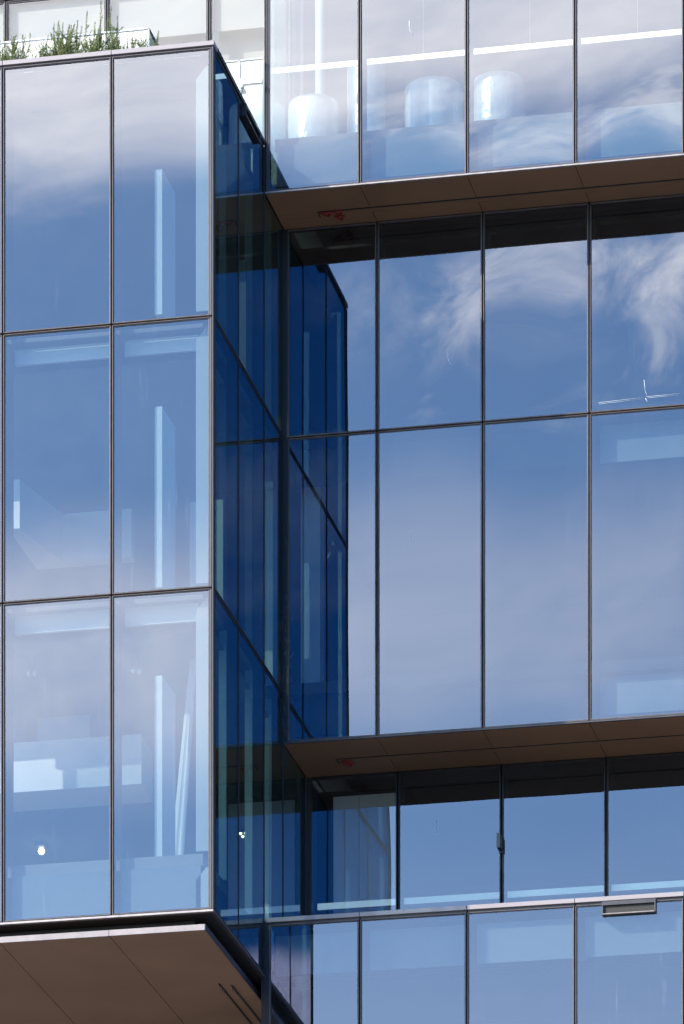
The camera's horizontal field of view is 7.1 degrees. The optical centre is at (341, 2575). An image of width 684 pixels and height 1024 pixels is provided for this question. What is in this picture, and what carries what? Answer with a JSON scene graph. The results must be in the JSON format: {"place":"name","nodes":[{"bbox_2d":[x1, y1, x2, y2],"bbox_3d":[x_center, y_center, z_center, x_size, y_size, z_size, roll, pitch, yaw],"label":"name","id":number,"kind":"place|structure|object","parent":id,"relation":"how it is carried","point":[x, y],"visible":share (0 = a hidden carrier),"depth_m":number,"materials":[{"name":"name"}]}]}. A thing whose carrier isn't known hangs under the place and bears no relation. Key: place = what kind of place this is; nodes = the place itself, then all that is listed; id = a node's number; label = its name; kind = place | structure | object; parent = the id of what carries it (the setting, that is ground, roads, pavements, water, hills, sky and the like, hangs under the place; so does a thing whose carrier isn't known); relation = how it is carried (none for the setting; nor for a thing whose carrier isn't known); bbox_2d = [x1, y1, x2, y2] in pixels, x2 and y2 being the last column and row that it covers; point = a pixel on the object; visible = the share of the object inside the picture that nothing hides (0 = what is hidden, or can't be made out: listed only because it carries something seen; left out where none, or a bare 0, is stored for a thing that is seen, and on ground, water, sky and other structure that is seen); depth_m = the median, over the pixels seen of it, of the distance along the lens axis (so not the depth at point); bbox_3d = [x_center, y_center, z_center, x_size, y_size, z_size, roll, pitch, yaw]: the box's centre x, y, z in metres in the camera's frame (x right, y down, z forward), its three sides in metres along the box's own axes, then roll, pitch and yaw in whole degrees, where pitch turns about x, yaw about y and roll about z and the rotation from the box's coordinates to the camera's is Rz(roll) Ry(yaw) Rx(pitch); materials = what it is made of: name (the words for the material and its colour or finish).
{"place":"outdoors","nodes":[
{"label":"outdoors","id":0,"kind":"place"},
{"label":"ground","id":1,"kind":"structure","parent":0,"visible":0},
{"bbox_2d":[0,0,683,1023],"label":"office building","id":2,"kind":"structure","parent":1,"relation":"on","point":[328,316],"depth_m":75.75,"materials":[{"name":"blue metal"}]},
{"bbox_2d":[0,604,2,922],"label":"window","id":3,"kind":"structure","parent":2,"relation":"in","point":[1,606],"depth_m":73.54,"materials":[{"name":"blue glass"}]},
{"bbox_2d":[0,335,2,604],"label":"window","id":4,"kind":"structure","parent":2,"relation":"in","point":[1,337],"depth_m":73.54,"materials":[{"name":"blue glass"}]},
{"bbox_2d":[0,68,2,335],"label":"window","id":5,"kind":"structure","parent":2,"relation":"in","point":[1,70],"depth_m":73.54,"materials":[{"name":"blue glass"}]},
{"bbox_2d":[0,2,6,57],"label":"window","id":6,"kind":"structure","parent":2,"relation":"in","point":[3,4],"depth_m":78.30,"materials":[{"name":"brown metal"}]},
{"bbox_2d":[0,32,32,61],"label":"rosemary bush","id":7,"kind":"object","parent":2,"relation":"on","point":[15,55],"visible":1,"depth_m":73.87,"materials":[{"name":"green plant"}]},
{"bbox_2d":[31,36,65,57],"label":"rosemary bush","id":8,"kind":"object","parent":2,"relation":"on","point":[43,49],"visible":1,"depth_m":73.78,"materials":[{"name":"green plant"}]},
{"bbox_2d":[7,0,106,54],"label":"window","id":9,"kind":"structure","parent":2,"relation":"in","point":[16,2],"depth_m":78.24,"materials":[{"name":"brown metal"}]},
{"bbox_2d":[3,596,111,921],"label":"window","id":10,"kind":"structure","parent":2,"relation":"in","point":[57,654],"depth_m":73.38,"materials":[{"name":"blue glass"}]},
{"bbox_2d":[3,325,111,603],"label":"window","id":11,"kind":"structure","parent":2,"relation":"in","point":[57,384],"depth_m":73.38,"materials":[{"name":"blue glass"}]},
{"bbox_2d":[3,57,111,334],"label":"window","id":12,"kind":"structure","parent":2,"relation":"in","point":[57,117],"depth_m":73.38,"materials":[{"name":"blue glass"}]},
{"bbox_2d":[47,21,84,55],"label":"rosemary bush","id":13,"kind":"object","parent":2,"relation":"on","point":[67,49],"visible":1,"depth_m":73.71,"materials":[{"name":"green plant"}]},
{"bbox_2d":[0,27,156,56],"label":"glass balustrade","id":14,"kind":"object","parent":2,"relation":"on","point":[92,34],"visible":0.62,"depth_m":74.59,"materials":[{"name":"clear glass"}]},
{"bbox_2d":[73,0,108,52],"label":"rosemary bush","id":15,"kind":"object","parent":2,"relation":"on","point":[95,46],"visible":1,"depth_m":73.62,"materials":[{"name":"green plant"}]},
{"bbox_2d":[101,7,136,50],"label":"rosemary bush","id":16,"kind":"object","parent":2,"relation":"on","point":[111,46],"visible":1,"depth_m":73.60,"materials":[{"name":"green plant"}]},
{"bbox_2d":[130,34,150,47],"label":"rosemary bush","id":17,"kind":"object","parent":2,"relation":"on","point":[140,44],"visible":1,"depth_m":73.54,"materials":[{"name":"green plant"}]},
{"bbox_2d":[107,0,208,42],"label":"window","id":18,"kind":"structure","parent":2,"relation":"in","point":[108,1],"depth_m":77.69,"materials":[{"name":"brown metal"}]},
{"bbox_2d":[153,33,163,45],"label":"rosemary bush","id":19,"kind":"object","parent":2,"relation":"on","point":[156,40],"visible":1,"depth_m":73.49,"materials":[{"name":"green plant"}]},
{"bbox_2d":[112,588,211,914],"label":"window","id":20,"kind":"structure","parent":2,"relation":"in","point":[162,641],"depth_m":73.09,"materials":[{"name":"blue glass"}]},
{"bbox_2d":[112,317,211,595],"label":"window","id":21,"kind":"structure","parent":2,"relation":"in","point":[162,370],"depth_m":73.09,"materials":[{"name":"blue glass"}]},
{"bbox_2d":[112,47,211,324],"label":"window","id":22,"kind":"structure","parent":2,"relation":"in","point":[162,101],"depth_m":73.09,"materials":[{"name":"blue glass"}]},
{"bbox_2d":[209,0,212,40],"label":"window","id":23,"kind":"structure","parent":2,"relation":"in","point":[210,1],"depth_m":77.67,"materials":[{"name":"metal"}]},
{"bbox_2d":[209,50,238,359],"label":"window","id":24,"kind":"structure","parent":2,"relation":"in","point":[227,99],"depth_m":73.75,"materials":[{"name":"blue glass"}]},
{"bbox_2d":[210,319,238,625],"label":"window","id":25,"kind":"structure","parent":2,"relation":"in","point":[227,363],"depth_m":73.77,"materials":[{"name":"blue glass"}]},
{"bbox_2d":[214,590,238,940],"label":"window","id":26,"kind":"structure","parent":2,"relation":"in","point":[227,630],"depth_m":73.77,"materials":[{"name":"blue glass"}]},
{"bbox_2d":[225,58,262,91],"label":"railing","id":27,"kind":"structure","parent":2,"relation":"attached to","point":[240,83],"depth_m":75.90,"materials":[{"name":"white metal"}]},
{"bbox_2d":[238,362,263,664],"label":"window","id":28,"kind":"structure","parent":2,"relation":"in","point":[251,408],"depth_m":75.17,"materials":[{"name":"blue glass"}]},
{"bbox_2d":[238,99,263,403],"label":"window","id":29,"kind":"structure","parent":2,"relation":"in","point":[251,154],"depth_m":75.17,"materials":[{"name":"blue glass"}]},
{"bbox_2d":[239,629,263,973],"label":"window","id":30,"kind":"structure","parent":2,"relation":"in","point":[251,670],"depth_m":75.19,"materials":[{"name":"blue glass"}]},
{"bbox_2d":[264,667,282,954],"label":"window","id":31,"kind":"structure","parent":2,"relation":"in","point":[273,698],"depth_m":76.52,"materials":[{"name":"blue glass"}]},
{"bbox_2d":[264,406,282,693],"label":"window","id":32,"kind":"structure","parent":2,"relation":"in","point":[273,440],"depth_m":76.52,"materials":[{"name":"blue glass"}]},
{"bbox_2d":[264,189,282,436],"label":"window","id":33,"kind":"structure","parent":2,"relation":"in","point":[273,228],"depth_m":76.52,"materials":[{"name":"blue glass"}]},
{"bbox_2d":[283,696,305,916],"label":"window","id":34,"kind":"structure","parent":2,"relation":"in","point":[294,779],"depth_m":77.79,"materials":[{"name":"blue glass"}]},
{"bbox_2d":[266,0,359,191],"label":"window","id":35,"kind":"structure","parent":2,"relation":"in","point":[313,46],"depth_m":75.84,"materials":[{"name":"clear glass"}]},
{"bbox_2d":[269,920,359,1023],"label":"window","id":36,"kind":"structure","parent":2,"relation":"in","point":[314,967],"depth_m":75.84,"materials":[{"name":"blue glass"}]},
{"bbox_2d":[288,432,376,741],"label":"window","id":37,"kind":"structure","parent":2,"relation":"in","point":[332,479],"depth_m":77.01,"materials":[{"name":"blue glass"}]},
{"bbox_2d":[288,222,376,438],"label":"window","id":38,"kind":"structure","parent":2,"relation":"in","point":[332,270],"depth_m":77.01,"materials":[{"name":"blue glass"}]},
{"bbox_2d":[310,772,397,914],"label":"window","id":39,"kind":"structure","parent":2,"relation":"in","point":[395,773],"depth_m":78.45,"materials":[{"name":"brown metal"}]},
{"bbox_2d":[317,899,395,910],"bbox_3d":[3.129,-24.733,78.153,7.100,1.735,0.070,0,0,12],"label":"linear light","id":40,"kind":"object","parent":2,"relation":"hanging from","point":[356,905],"visible":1,"depth_m":78.74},
{"bbox_2d":[360,0,466,182],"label":"window","id":41,"kind":"structure","parent":2,"relation":"in","point":[413,87],"depth_m":75.54,"materials":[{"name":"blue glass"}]},
{"bbox_2d":[360,913,466,1023],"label":"window","id":42,"kind":"structure","parent":2,"relation":"in","point":[413,969],"depth_m":75.54,"materials":[{"name":"blue glass"}]},
{"bbox_2d":[378,423,482,735],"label":"window","id":43,"kind":"structure","parent":2,"relation":"in","point":[430,479],"depth_m":76.71,"materials":[{"name":"blue glass"}]},
{"bbox_2d":[378,213,482,430],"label":"window","id":44,"kind":"structure","parent":2,"relation":"in","point":[430,269],"depth_m":76.71,"materials":[{"name":"blue glass"}]},
{"bbox_2d":[398,765,501,909],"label":"window","id":45,"kind":"structure","parent":2,"relation":"in","point":[459,865],"depth_m":78.17,"materials":[{"name":"blue glass"}]},
{"bbox_2d":[496,833,502,853],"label":"sensor box","id":46,"kind":"object","parent":2,"relation":"attached to","point":[499,841],"visible":1,"depth_m":77.86,"materials":[{"name":"grey plastic"}]},
{"bbox_2d":[467,0,574,172],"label":"window","id":47,"kind":"structure","parent":2,"relation":"in","point":[521,53],"depth_m":75.23,"materials":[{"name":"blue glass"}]},
{"bbox_2d":[467,906,574,1023],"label":"window","id":48,"kind":"structure","parent":2,"relation":"in","point":[521,962],"depth_m":75.23,"materials":[{"name":"blue glass"}]},
{"bbox_2d":[483,414,588,727],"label":"window","id":49,"kind":"structure","parent":2,"relation":"in","point":[536,471],"depth_m":76.41,"materials":[{"name":"blue glass"}]},
{"bbox_2d":[483,203,588,422],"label":"window","id":50,"kind":"structure","parent":2,"relation":"in","point":[536,260],"depth_m":76.41,"materials":[{"name":"blue glass"}]},
{"bbox_2d":[502,758,605,902],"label":"window","id":51,"kind":"structure","parent":2,"relation":"in","point":[554,813],"depth_m":77.84,"materials":[{"name":"blue glass"}]},
{"bbox_2d":[576,0,683,162],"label":"window","id":52,"kind":"structure","parent":2,"relation":"in","point":[630,53],"depth_m":74.93,"materials":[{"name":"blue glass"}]},
{"bbox_2d":[576,899,683,1023],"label":"window","id":53,"kind":"structure","parent":2,"relation":"in","point":[630,968],"depth_m":74.92,"materials":[{"name":"blue glass"}]},
{"bbox_2d":[590,406,683,720],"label":"window","id":54,"kind":"structure","parent":2,"relation":"in","point":[637,456],"depth_m":76.11,"materials":[{"name":"blue glass"}]},
{"bbox_2d":[590,194,683,413],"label":"window","id":55,"kind":"structure","parent":2,"relation":"in","point":[637,245],"depth_m":76.11,"materials":[{"name":"blue glass"}]},
{"bbox_2d":[599,382,679,403],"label":"tape residue","id":56,"kind":"object","parent":2,"relation":"attached to","point":[642,397],"visible":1,"depth_m":76.09},
{"bbox_2d":[607,752,683,895],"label":"window","id":57,"kind":"structure","parent":2,"relation":"in","point":[645,793],"depth_m":77.58,"materials":[{"name":"blue glass"}]}
]}

